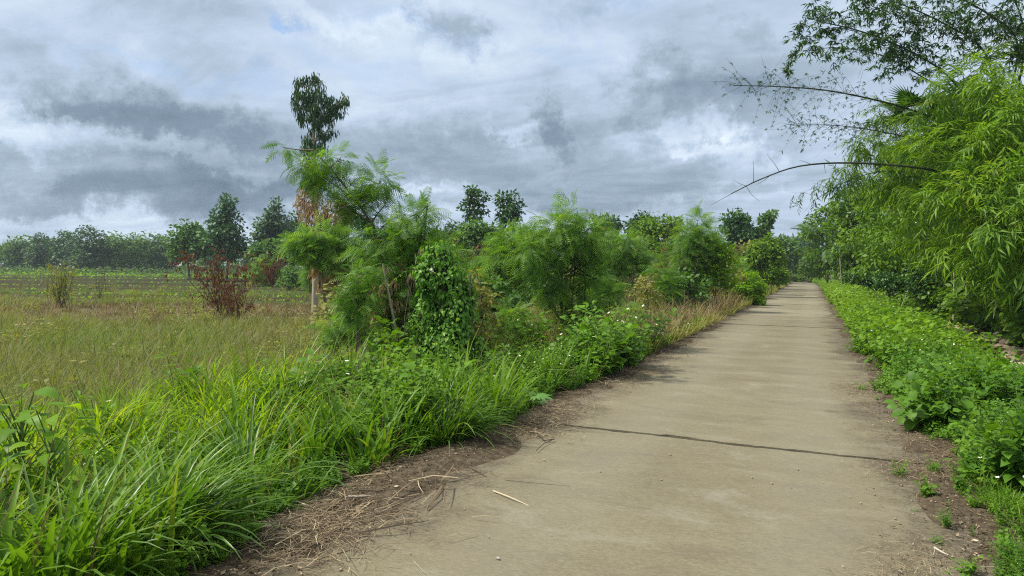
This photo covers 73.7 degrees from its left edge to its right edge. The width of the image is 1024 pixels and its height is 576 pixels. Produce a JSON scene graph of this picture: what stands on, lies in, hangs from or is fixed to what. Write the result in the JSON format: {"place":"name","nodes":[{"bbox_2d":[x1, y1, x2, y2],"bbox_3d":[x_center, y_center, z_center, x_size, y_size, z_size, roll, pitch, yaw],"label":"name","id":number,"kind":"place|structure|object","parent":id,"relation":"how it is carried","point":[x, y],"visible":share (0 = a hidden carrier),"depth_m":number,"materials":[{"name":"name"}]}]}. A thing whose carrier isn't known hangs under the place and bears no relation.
{"place":"outdoors","nodes":[
{"label":"outdoors","id":0,"kind":"place"},
{"bbox_2d":[0,264,1023,575],"bbox_3d":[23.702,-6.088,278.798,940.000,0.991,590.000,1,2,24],"label":"ground","id":1,"kind":"structure","parent":0,"point":[432,470],"depth_m":5.92,"materials":[{"name":"soil"}]},
{"bbox_2d":[0,236,26,268],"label":"tree","id":2,"kind":"object","parent":1,"relation":"on","point":[9,255],"visible":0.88,"depth_m":143.86,"materials":[{"name":"green plant"}]},
{"bbox_2d":[7,240,45,269],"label":"tree","id":3,"kind":"object","parent":1,"relation":"on","point":[22,255],"visible":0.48,"depth_m":144.16,"materials":[{"name":"green plant"}]},
{"bbox_2d":[0,382,71,484],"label":"broadleaf plant","id":4,"kind":"object","parent":1,"relation":"on","point":[48,391],"visible":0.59,"depth_m":4.42,"materials":[{"name":"green plant"}]},
{"bbox_2d":[20,232,56,268],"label":"tree","id":5,"kind":"object","parent":1,"relation":"on","point":[36,254],"visible":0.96,"depth_m":132.83,"materials":[{"name":"green plant"}]},
{"bbox_2d":[6,403,100,515],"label":"broadleaf plant","id":6,"kind":"object","parent":1,"relation":"on","point":[26,415],"visible":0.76,"depth_m":4.11,"materials":[{"name":"green plant"}]},
{"bbox_2d":[36,260,81,307],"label":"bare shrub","id":7,"kind":"object","parent":1,"relation":"on","point":[61,285],"visible":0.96,"depth_m":26.86,"materials":[{"name":"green plant"}]},
{"bbox_2d":[46,228,82,265],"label":"tree","id":8,"kind":"object","parent":1,"relation":"on","point":[55,250],"visible":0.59,"depth_m":145.75,"materials":[{"name":"green plant"}]},
{"bbox_2d":[58,236,90,270],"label":"tree","id":9,"kind":"object","parent":1,"relation":"on","point":[66,255],"visible":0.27,"depth_m":142.92,"materials":[{"name":"green plant"}]},
{"bbox_2d":[2,411,147,505],"bbox_3d":[-3.187,1.229,4.329,1.667,0.776,1.547,0,2,-34],"label":"grass tussock","id":10,"kind":"object","parent":1,"relation":"on","point":[31,482],"depth_m":4.40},
{"bbox_2d":[63,225,116,270],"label":"tree","id":11,"kind":"object","parent":1,"relation":"on","point":[83,248],"visible":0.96,"depth_m":131.56,"materials":[{"name":"green plant"}]},
{"bbox_2d":[0,447,216,575],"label":"grass tussock","id":12,"kind":"object","parent":1,"relation":"on","point":[60,553],"depth_m":3.38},
{"bbox_2d":[85,230,140,271],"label":"tree","id":13,"kind":"object","parent":1,"relation":"on","point":[115,241],"visible":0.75,"depth_m":133.28,"materials":[{"name":"green plant"}]},
{"bbox_2d":[39,379,215,462],"bbox_3d":[-3.241,1.170,5.603,1.488,0.815,1.516,1,2,24],"label":"grass tussock","id":14,"kind":"object","parent":1,"relation":"on","point":[144,416],"depth_m":5.79,"materials":[{"name":"green plant"}]},
{"bbox_2d":[105,232,150,271],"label":"tree","id":15,"kind":"object","parent":1,"relation":"on","point":[136,252],"visible":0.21,"depth_m":141.52,"materials":[{"name":"green plant"}]},
{"bbox_2d":[125,230,175,271],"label":"tree","id":16,"kind":"object","parent":1,"relation":"on","point":[144,245],"visible":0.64,"depth_m":135.63,"materials":[{"name":"green plant"}]},
{"bbox_2d":[14,431,304,574],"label":"grass tussock","id":17,"kind":"object","parent":1,"relation":"on","point":[210,487],"depth_m":3.95,"materials":[{"name":"plant"}]},
{"bbox_2d":[148,236,180,272],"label":"tree","id":18,"kind":"object","parent":1,"relation":"on","point":[164,261],"visible":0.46,"depth_m":134.94,"materials":[{"name":"green plant"}]},
{"bbox_2d":[160,218,213,279],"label":"broadleaf tree","id":19,"kind":"object","parent":1,"relation":"on","point":[187,238],"visible":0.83,"depth_m":79.13,"materials":[{"name":"green plant"}]},
{"bbox_2d":[174,522,213,553],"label":"broadleaf plant","id":20,"kind":"object","parent":1,"relation":"on","point":[203,527],"visible":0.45,"depth_m":3.77,"materials":[{"name":"green plant"}]},
{"bbox_2d":[118,347,276,420],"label":"grass tussock","id":21,"kind":"object","parent":1,"relation":"on","point":[205,383],"depth_m":7.57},
{"bbox_2d":[163,245,273,318],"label":"bare shrub","id":22,"kind":"object","parent":1,"relation":"on","point":[213,278],"visible":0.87,"depth_m":21.87,"materials":[{"name":"red plant"}]},
{"bbox_2d":[197,192,254,279],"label":"broadleaf tree","id":23,"kind":"object","parent":1,"relation":"on","point":[224,231],"visible":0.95,"depth_m":74.35,"materials":[{"name":"green plant"}]},
{"bbox_2d":[209,279,267,319],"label":"bare shrub","id":24,"kind":"object","parent":1,"relation":"on","point":[233,308],"visible":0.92,"depth_m":20.92,"materials":[{"name":"red plant"}]},
{"bbox_2d":[139,387,359,517],"bbox_3d":[-1.891,1.165,4.879,1.701,0.912,1.679,1,2,24],"label":"grass tussock","id":25,"kind":"object","parent":1,"relation":"on","point":[239,442],"depth_m":4.96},
{"bbox_2d":[239,254,282,286],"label":"scrub bush","id":26,"kind":"object","parent":1,"relation":"on","point":[261,276],"visible":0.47,"depth_m":57.38,"materials":[{"name":"green plant"}]},
{"bbox_2d":[249,195,293,251],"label":"broadleaf tree","id":27,"kind":"object","parent":1,"relation":"on","point":[273,226],"visible":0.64,"depth_m":81.33,"materials":[{"name":"green plant"}]},
{"bbox_2d":[251,252,291,287],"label":"bare shrub","id":28,"kind":"object","parent":1,"relation":"on","point":[269,271],"visible":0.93,"depth_m":54.86,"materials":[{"name":"red plant"}]},
{"bbox_2d":[243,236,303,278],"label":"broadleaf tree","id":29,"kind":"object","parent":1,"relation":"on","point":[265,247],"visible":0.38,"depth_m":59.37,"materials":[{"name":"green plant"}]},
{"bbox_2d":[230,473,325,519],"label":"grass tussock","id":30,"kind":"object","parent":1,"relation":"on","point":[272,489],"depth_m":4.57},
{"bbox_2d":[0,265,569,280],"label":"field scrub","id":31,"kind":"object","parent":1,"relation":"on","point":[85,270],"visible":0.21,"depth_m":105.41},
{"bbox_2d":[216,360,358,416],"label":"grass tussock","id":32,"kind":"object","parent":1,"relation":"on","point":[295,387],"depth_m":7.50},
{"bbox_2d":[202,333,373,403],"bbox_3d":[-2.862,1.065,8.430,2.299,1.034,2.196,0,2,-22],"label":"grass tussock","id":33,"kind":"object","parent":1,"relation":"on","point":[277,375],"depth_m":8.30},
{"bbox_2d":[274,264,305,289],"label":"scrub bush","id":34,"kind":"object","parent":1,"relation":"on","point":[291,276],"visible":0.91,"depth_m":49.42,"materials":[{"name":"green plant"}]},
{"bbox_2d":[0,271,621,431],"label":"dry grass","id":35,"kind":"structure","parent":1,"relation":"on","point":[53,342],"depth_m":14.32,"materials":[{"name":"green plant"}]},
{"bbox_2d":[296,258,336,292],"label":"scrub bush","id":36,"kind":"object","parent":1,"relation":"on","point":[303,273],"visible":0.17,"depth_m":43.67,"materials":[{"name":"green plant"}]},
{"bbox_2d":[272,209,366,320],"bbox_3d":[-5.547,-0.552,20.083,2.709,3.506,2.234,1,2,24],"label":"tree","id":37,"kind":"object","parent":1,"relation":"on","point":[320,251],"visible":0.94,"depth_m":19.72,"materials":[{"name":"green plant"}]},
{"bbox_2d":[0,309,643,575],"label":"lush grass","id":38,"kind":"structure","parent":1,"relation":"on","point":[82,535],"depth_m":5.43,"materials":[{"name":"plant"}]},
{"bbox_2d":[258,329,386,393],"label":"grass tussock","id":39,"kind":"object","parent":1,"relation":"on","point":[317,359],"depth_m":9.61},
{"bbox_2d":[289,72,355,312],"bbox_3d":[-6.257,-3.394,23.005,2.171,8.921,6.056,0,2,-21],"label":"gum tree","id":40,"kind":"object","parent":1,"relation":"on","point":[316,119],"visible":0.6,"depth_m":24.81,"materials":[{"name":"green plant"}]},
{"bbox_2d":[258,140,406,316],"bbox_3d":[-3.101,-0.555,12.025,2.635,4.040,1.276,0,2,-10],"label":"feathery tree","id":41,"kind":"object","parent":1,"relation":"on","point":[360,197],"visible":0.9,"depth_m":11.89,"materials":[{"name":"green plant"}]},
{"bbox_2d":[309,283,355,337],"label":"scrub bush","id":42,"kind":"object","parent":1,"relation":"on","point":[324,307],"visible":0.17,"depth_m":14.77,"materials":[{"name":"green plant"}]},
{"bbox_2d":[0,234,667,274],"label":"distant wood","id":43,"kind":"object","parent":1,"relation":"on","point":[181,266],"visible":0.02,"depth_m":173.54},
{"bbox_2d":[289,328,396,394],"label":"grass tussock","id":44,"kind":"object","parent":1,"relation":"on","point":[348,357],"depth_m":9.28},
{"bbox_2d":[0,299,703,575],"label":"verge weeds","id":45,"kind":"object","parent":1,"relation":"on","point":[620,349],"visible":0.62,"depth_m":7.89,"materials":[{"name":"green plant"}]},
{"bbox_2d":[294,304,411,357],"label":"scrub bush","id":46,"kind":"object","parent":1,"relation":"on","point":[327,335],"visible":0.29,"depth_m":13.24,"materials":[{"name":"green plant"}]},
{"bbox_2d":[325,257,388,363],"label":"feathery shrub","id":47,"kind":"object","parent":1,"relation":"on","point":[350,305],"visible":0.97,"depth_m":10.41,"materials":[{"name":"green plant"}]},
{"bbox_2d":[329,187,464,357],"bbox_3d":[-1.926,-0.099,11.529,2.244,3.216,1.550,1,2,24],"label":"feathery tree","id":48,"kind":"object","parent":1,"relation":"on","point":[403,241],"visible":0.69,"depth_m":11.33,"materials":[{"name":"green plant"}]},
{"bbox_2d":[361,191,476,338],"bbox_3d":[-2.075,-0.202,14.490,2.563,3.743,2.132,2,2,33],"label":"scrub bush","id":49,"kind":"object","parent":1,"relation":"on","point":[462,261],"visible":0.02,"depth_m":14.30,"materials":[{"name":"green plant"}]},
{"bbox_2d":[388,240,500,377],"bbox_3d":[-0.965,0.431,9.737,1.697,2.253,1.064,0,2,-11],"label":"creeper mound","id":50,"kind":"object","parent":1,"relation":"on","point":[451,306],"visible":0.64,"depth_m":9.63,"materials":[{"name":"green plant"}]},
{"bbox_2d":[379,372,531,455],"bbox_3d":[-0.525,1.142,6.308,1.462,0.695,1.306,0,2,-16],"label":"grass tussock","id":51,"kind":"object","parent":1,"relation":"on","point":[463,432],"depth_m":6.26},
{"bbox_2d":[456,184,491,272],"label":"broadleaf tree","id":52,"kind":"object","parent":1,"relation":"on","point":[472,193],"visible":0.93,"depth_m":44.86,"materials":[{"name":"green plant"}]},
{"bbox_2d":[449,216,512,261],"bbox_3d":[-1.982,-1.762,40.053,3.819,4.854,3.019,1,2,24],"label":"broadleaf tree","id":53,"kind":"object","parent":1,"relation":"on","point":[470,233],"visible":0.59,"depth_m":39.50,"materials":[{"name":"green plant"}]},
{"bbox_2d":[463,265,504,349],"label":"scrub bush","id":54,"kind":"object","parent":1,"relation":"on","point":[481,294],"visible":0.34,"depth_m":12.37,"materials":[{"name":"green plant"}]},
{"bbox_2d":[461,237,511,306],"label":"scrub bush","id":55,"kind":"object","parent":1,"relation":"on","point":[479,264],"visible":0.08,"depth_m":23.95,"materials":[{"name":"green plant"}]},
{"bbox_2d":[466,274,524,340],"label":"scrub bush","id":56,"kind":"object","parent":1,"relation":"on","point":[498,285],"visible":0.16,"depth_m":14.40,"materials":[{"name":"green plant"}]},
{"bbox_2d":[492,188,527,233],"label":"broadleaf tree","id":57,"kind":"object","parent":1,"relation":"on","point":[508,213],"visible":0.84,"depth_m":44.82,"materials":[{"name":"green plant"}]},
{"bbox_2d":[476,296,545,350],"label":"scrub bush","id":58,"kind":"object","parent":1,"relation":"on","point":[515,316],"visible":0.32,"depth_m":13.40,"materials":[{"name":"green plant"}]},
{"bbox_2d":[475,215,558,310],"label":"feathery shrub","id":59,"kind":"object","parent":1,"relation":"on","point":[498,267],"visible":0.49,"depth_m":17.82,"materials":[{"name":"green plant"}]},
{"bbox_2d":[508,262,559,308],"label":"scrub bush","id":60,"kind":"object","parent":1,"relation":"on","point":[528,299],"visible":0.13,"depth_m":29.55,"materials":[{"name":"green plant"}]},
{"bbox_2d":[490,187,621,349],"bbox_3d":[0.896,-0.321,13.882,2.687,3.520,1.797,1,2,4],"label":"feathery shrub","id":61,"kind":"object","parent":1,"relation":"on","point":[575,238],"visible":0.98,"depth_m":13.74,"materials":[{"name":"green plant"}]},
{"bbox_2d":[176,305,1012,575],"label":"straw litter","id":62,"kind":"object","parent":1,"relation":"on","point":[286,517],"visible":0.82,"depth_m":4.40,"materials":[{"name":"plant"}]},
{"bbox_2d":[173,340,1023,575],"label":"soil crumbs","id":63,"kind":"object","parent":1,"relation":"on","point":[940,480],"visible":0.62,"depth_m":4.91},
{"bbox_2d":[186,339,1018,575],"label":"dead leaves","id":64,"kind":"object","parent":1,"relation":"on","point":[239,565],"visible":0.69,"depth_m":5.25,"materials":[{"name":"plant"}]},
{"bbox_2d":[576,255,633,318],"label":"scrub bush","id":65,"kind":"object","parent":1,"relation":"on","point":[611,287],"visible":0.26,"depth_m":18.75,"materials":[{"name":"green plant"}]},
{"bbox_2d":[589,212,624,243],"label":"broadleaf tree","id":66,"kind":"object","parent":1,"relation":"on","point":[619,226],"visible":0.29,"depth_m":61.52,"materials":[{"name":"green plant"}]},
{"bbox_2d":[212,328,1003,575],"bbox_3d":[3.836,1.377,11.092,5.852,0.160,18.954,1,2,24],"label":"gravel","id":67,"kind":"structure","parent":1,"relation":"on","point":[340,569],"depth_m":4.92,"materials":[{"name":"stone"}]},
{"bbox_2d":[588,221,661,304],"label":"feathery shrub","id":68,"kind":"object","parent":1,"relation":"on","point":[631,255],"visible":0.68,"depth_m":26.64,"materials":[{"name":"green plant"}]},
{"bbox_2d":[622,210,657,234],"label":"broadleaf tree","id":69,"kind":"object","parent":1,"relation":"on","point":[634,218],"visible":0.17,"depth_m":65.70,"materials":[{"name":"green plant"}]},
{"bbox_2d":[625,273,663,312],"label":"scrub bush","id":70,"kind":"object","parent":1,"relation":"on","point":[647,287],"visible":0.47,"depth_m":20.85,"materials":[{"name":"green plant"}]},
{"bbox_2d":[625,210,683,265],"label":"broadleaf tree","id":71,"kind":"object","parent":1,"relation":"on","point":[652,229],"visible":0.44,"depth_m":49.38,"materials":[{"name":"green plant"}]},
{"bbox_2d":[528,282,790,354],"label":"verge grass","id":72,"kind":"structure","parent":1,"relation":"on","point":[716,311],"depth_m":18.56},
{"bbox_2d":[630,250,690,308],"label":"scrub bush","id":73,"kind":"object","parent":1,"relation":"on","point":[664,277],"visible":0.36,"depth_m":23.64,"materials":[{"name":"green plant"}]},
{"bbox_2d":[646,221,706,268],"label":"scrub bush","id":74,"kind":"object","parent":1,"relation":"on","point":[668,248],"visible":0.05,"depth_m":39.86,"materials":[{"name":"green plant"}]},
{"bbox_2d":[656,267,711,311],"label":"scrub bush","id":75,"kind":"object","parent":1,"relation":"on","point":[689,283],"visible":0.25,"depth_m":24.67,"materials":[{"name":"green plant"}]},
{"bbox_2d":[663,198,729,289],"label":"feathery shrub","id":76,"kind":"object","parent":1,"relation":"on","point":[692,247],"visible":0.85,"depth_m":26.73,"materials":[{"name":"green plant"}]},
{"bbox_2d":[688,232,743,301],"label":"leafy shrub","id":77,"kind":"object","parent":1,"relation":"on","point":[720,270],"visible":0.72,"depth_m":26.76,"materials":[{"name":"green plant"}]},
{"bbox_2d":[704,252,750,302],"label":"scrub bush","id":78,"kind":"object","parent":1,"relation":"on","point":[742,278],"visible":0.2,"depth_m":30.80,"materials":[{"name":"green plant"}]},
{"bbox_2d":[718,207,759,260],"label":"broadleaf tree","id":79,"kind":"object","parent":1,"relation":"on","point":[739,227],"visible":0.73,"depth_m":61.39,"materials":[{"name":"green plant"}]},
{"bbox_2d":[725,268,768,305],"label":"leafy shrub","id":80,"kind":"object","parent":1,"relation":"on","point":[753,290],"visible":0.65,"depth_m":32.66,"materials":[{"name":"green plant"}]},
{"bbox_2d":[740,232,788,281],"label":"leafy shrub","id":81,"kind":"object","parent":1,"relation":"on","point":[761,257],"visible":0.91,"depth_m":43.64,"materials":[{"name":"green plant"}]},
{"bbox_2d":[751,209,779,244],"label":"broadleaf tree","id":82,"kind":"object","parent":1,"relation":"on","point":[767,220],"visible":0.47,"depth_m":61.72,"materials":[{"name":"green plant"}]},
{"bbox_2d":[756,261,791,294],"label":"leafy shrub","id":83,"kind":"object","parent":1,"relation":"on","point":[776,278],"visible":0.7,"depth_m":47.61,"materials":[{"name":"green plant"}]},
{"bbox_2d":[774,233,804,274],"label":"broadleaf tree","id":84,"kind":"object","parent":1,"relation":"on","point":[790,246],"visible":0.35,"depth_m":93.88,"materials":[{"name":"green plant"}]},
{"bbox_2d":[794,250,821,282],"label":"undergrowth shrub","id":85,"kind":"object","parent":1,"relation":"on","point":[803,277],"visible":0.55,"depth_m":110.22,"materials":[{"name":"green plant"}]},
{"bbox_2d":[789,222,856,261],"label":"palm tree","id":86,"kind":"object","parent":1,"relation":"on","point":[817,252],"visible":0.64,"depth_m":46.26,"materials":[{"name":"green plant"}]},
{"bbox_2d":[794,202,851,286],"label":"tree","id":87,"kind":"object","parent":1,"relation":"on","point":[822,268],"visible":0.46,"depth_m":61.92,"materials":[{"name":"green plant"}]},
{"bbox_2d":[815,180,884,288],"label":"tree","id":88,"kind":"object","parent":1,"relation":"on","point":[847,259],"visible":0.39,"depth_m":44.83,"materials":[{"name":"green plant"}]},
{"bbox_2d":[841,266,884,290],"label":"undergrowth shrub","id":89,"kind":"object","parent":1,"relation":"on","point":[864,281],"visible":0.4,"depth_m":37.94,"materials":[{"name":"green plant"}]},
{"bbox_2d":[709,0,1023,327],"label":"bamboo clump","id":90,"kind":"object","parent":1,"relation":"on","point":[984,138],"visible":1,"depth_m":15.81,"materials":[{"name":"green plant"}]},
{"bbox_2d":[848,162,921,304],"bbox_3d":[18.488,-2.493,32.962,4.292,7.654,2.876,1,2,2],"label":"tree","id":91,"kind":"object","parent":1,"relation":"on","point":[860,270],"visible":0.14,"depth_m":32.87,"materials":[{"name":"green plant"}]},
{"bbox_2d":[869,269,914,301],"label":"undergrowth shrub","id":92,"kind":"object","parent":1,"relation":"on","point":[894,283],"visible":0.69,"depth_m":29.85,"materials":[{"name":"green plant"}]},
{"bbox_2d":[834,134,975,272],"bbox_3d":[13.268,-2.018,22.400,4.841,5.932,7.596,1,2,24],"label":"bamboo clump","id":93,"kind":"object","parent":1,"relation":"on","point":[875,222],"visible":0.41,"depth_m":24.18,"materials":[{"name":"green plant"}]},
{"bbox_2d":[808,277,1009,359],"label":"verge herbs","id":94,"kind":"object","parent":1,"relation":"on","point":[852,303],"visible":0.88,"depth_m":17.46,"materials":[{"name":"green plant"}]},
{"bbox_2d":[904,273,947,316],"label":"undergrowth shrub","id":95,"kind":"object","parent":1,"relation":"on","point":[916,299],"visible":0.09,"depth_m":24.41,"materials":[{"name":"green plant"}]},
{"bbox_2d":[878,85,976,264],"bbox_3d":[12.367,-2.251,19.969,4.998,6.758,2.070,-1,2,-38],"label":"palm tree","id":96,"kind":"object","parent":1,"relation":"on","point":[902,93],"visible":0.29,"depth_m":18.79,"materials":[{"name":"green plant"}]},
{"bbox_2d":[904,260,950,307],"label":"undergrowth shrub","id":97,"kind":"object","parent":1,"relation":"on","point":[926,280],"visible":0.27,"depth_m":23.95,"materials":[{"name":"green plant"}]},
{"bbox_2d":[843,319,1023,575],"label":"bank weeds","id":98,"kind":"object","parent":1,"relation":"on","point":[945,399],"visible":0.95,"depth_m":6.91,"materials":[{"name":"green plant"}]},
{"bbox_2d":[916,225,950,315],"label":"undergrowth shrub","id":99,"kind":"object","parent":1,"relation":"on","point":[931,301],"visible":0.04,"depth_m":23.67,"materials":[{"name":"green plant"}]},
{"bbox_2d":[932,266,961,319],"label":"undergrowth shrub","id":100,"kind":"object","parent":1,"relation":"on","point":[948,280],"visible":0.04,"depth_m":22.21,"materials":[{"name":"green plant"}]},
{"bbox_2d":[934,270,983,323],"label":"undergrowth shrub","id":101,"kind":"object","parent":1,"relation":"on","point":[940,292],"visible":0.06,"depth_m":21.12,"materials":[{"name":"green plant"}]},
{"bbox_2d":[941,235,993,334],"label":"undergrowth shrub","id":102,"kind":"object","parent":1,"relation":"on","point":[968,313],"visible":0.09,"depth_m":19.20,"materials":[{"name":"green plant"}]},
{"bbox_2d":[967,270,1008,332],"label":"undergrowth shrub","id":103,"kind":"object","parent":1,"relation":"on","point":[990,318],"visible":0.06,"depth_m":17.54,"materials":[{"name":"green plant"}]},
{"bbox_2d":[963,200,1023,328],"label":"undergrowth shrub","id":104,"kind":"object","parent":1,"relation":"on","point":[981,318],"visible":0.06,"depth_m":17.97,"materials":[{"name":"green plant"}]},
{"bbox_2d":[996,301,1023,342],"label":"undergrowth shrub","id":105,"kind":"object","parent":1,"relation":"on","point":[1001,314],"visible":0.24,"depth_m":15.44,"materials":[{"name":"green plant"}]},
{"bbox_2d":[1000,255,1023,346],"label":"undergrowth shrub","id":106,"kind":"object","parent":1,"relation":"on","point":[1017,319],"visible":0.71,"depth_m":14.57,"materials":[{"name":"green plant"}]},
{"bbox_2d":[0,0,1023,269],"label":"sky","id":107,"kind":"structure","parent":0,"point":[124,116],"materials":[{"name":"grey"}]},
{"bbox_2d":[256,282,1022,575],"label":"road","id":108,"kind":"structure","parent":0,"point":[697,510],"depth_m":5.09,"materials":[{"name":"concrete"}]},
{"bbox_2d":[948,451,1023,575],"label":"short grass","id":109,"kind":"structure","parent":0,"point":[1011,492],"depth_m":4.71,"materials":[{"name":"green plant"}]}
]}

